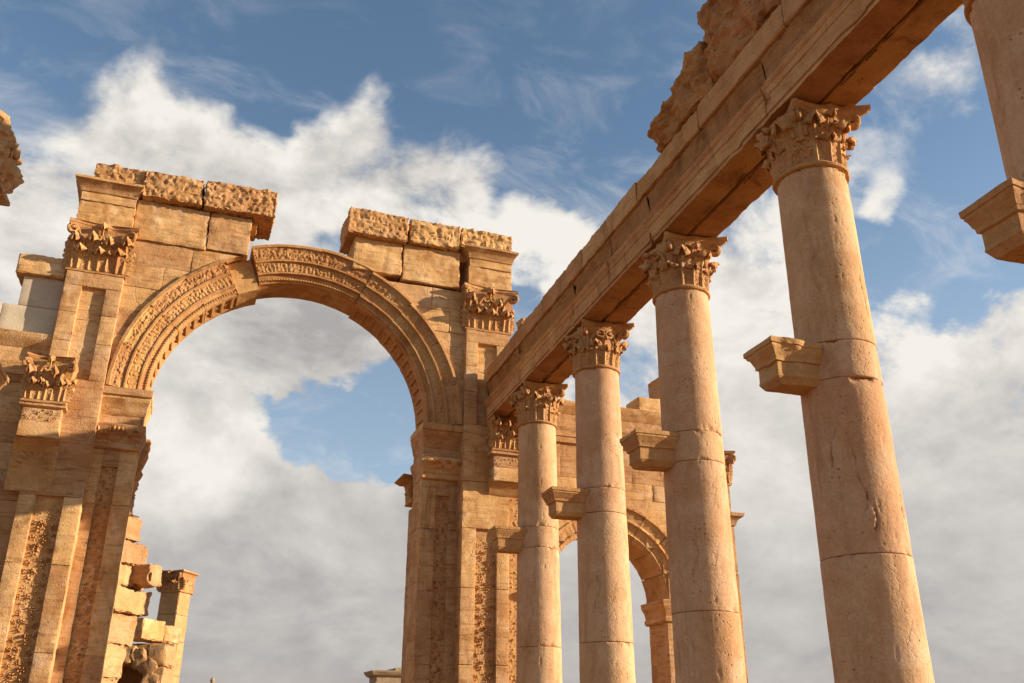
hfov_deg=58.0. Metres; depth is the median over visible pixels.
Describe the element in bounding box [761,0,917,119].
architrave beam
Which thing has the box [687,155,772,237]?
architrave beam
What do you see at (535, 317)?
cornice band
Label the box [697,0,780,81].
cornice block
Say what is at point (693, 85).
cornice block
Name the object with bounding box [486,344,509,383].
cornice band
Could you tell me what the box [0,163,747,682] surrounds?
triumphal arch
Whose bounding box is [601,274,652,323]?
architrave beam
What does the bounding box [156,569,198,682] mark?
stone pillar
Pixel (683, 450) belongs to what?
column
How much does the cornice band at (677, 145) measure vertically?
0.403 m
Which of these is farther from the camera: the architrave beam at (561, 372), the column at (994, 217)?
the architrave beam at (561, 372)
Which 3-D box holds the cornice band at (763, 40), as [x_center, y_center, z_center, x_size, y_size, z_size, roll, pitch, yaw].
[3.507,-3.684,12.832,0.898,0.418,2.254,7,-24,-16]
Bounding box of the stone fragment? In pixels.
[516,317,525,328]
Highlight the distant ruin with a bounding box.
[364,668,400,682]
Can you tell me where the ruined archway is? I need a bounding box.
[117,643,176,682]
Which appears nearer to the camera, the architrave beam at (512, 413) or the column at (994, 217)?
the column at (994, 217)
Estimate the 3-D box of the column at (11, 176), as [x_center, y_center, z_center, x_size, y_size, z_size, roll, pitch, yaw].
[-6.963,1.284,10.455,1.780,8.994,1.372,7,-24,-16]
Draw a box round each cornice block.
[647,41,715,152]
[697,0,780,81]
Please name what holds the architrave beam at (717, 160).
on the column at (823, 363)
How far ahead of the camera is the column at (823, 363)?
10.07 m
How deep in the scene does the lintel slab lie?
26.64 m
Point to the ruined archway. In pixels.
(149, 663)
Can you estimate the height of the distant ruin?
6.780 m
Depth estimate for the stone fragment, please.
21.35 m
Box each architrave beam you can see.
[484,348,521,419]
[508,409,516,418]
[516,284,577,385]
[541,354,572,383]
[570,195,655,326]
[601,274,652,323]
[645,62,775,244]
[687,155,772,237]
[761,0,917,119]
[817,0,962,105]
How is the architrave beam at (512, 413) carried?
on the column at (531, 540)
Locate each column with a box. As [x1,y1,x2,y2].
[0,110,23,389]
[487,380,568,682]
[541,319,635,682]
[619,231,746,682]
[743,98,934,682]
[958,0,1023,263]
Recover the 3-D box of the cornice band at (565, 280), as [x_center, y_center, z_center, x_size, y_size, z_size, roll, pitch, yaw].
[1.408,-1.127,18.925,0.902,0.472,2.293,7,-24,-16]
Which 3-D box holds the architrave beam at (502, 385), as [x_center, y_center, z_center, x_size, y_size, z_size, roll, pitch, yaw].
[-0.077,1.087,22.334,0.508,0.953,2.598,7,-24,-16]
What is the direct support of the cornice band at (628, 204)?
on the architrave beam at (609, 279)
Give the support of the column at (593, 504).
on the ground
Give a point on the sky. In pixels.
(279, 430)
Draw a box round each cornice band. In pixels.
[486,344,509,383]
[508,299,544,356]
[542,249,584,315]
[582,181,640,267]
[637,110,702,200]
[697,4,787,127]
[781,0,811,25]
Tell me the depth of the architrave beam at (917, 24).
10.69 m
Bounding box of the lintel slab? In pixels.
[133,617,181,643]
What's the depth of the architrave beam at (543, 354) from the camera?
19.48 m
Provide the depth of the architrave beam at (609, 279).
16.41 m
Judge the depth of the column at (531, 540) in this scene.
19.38 m
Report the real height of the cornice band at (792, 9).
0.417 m
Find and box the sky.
[0,0,1023,682]

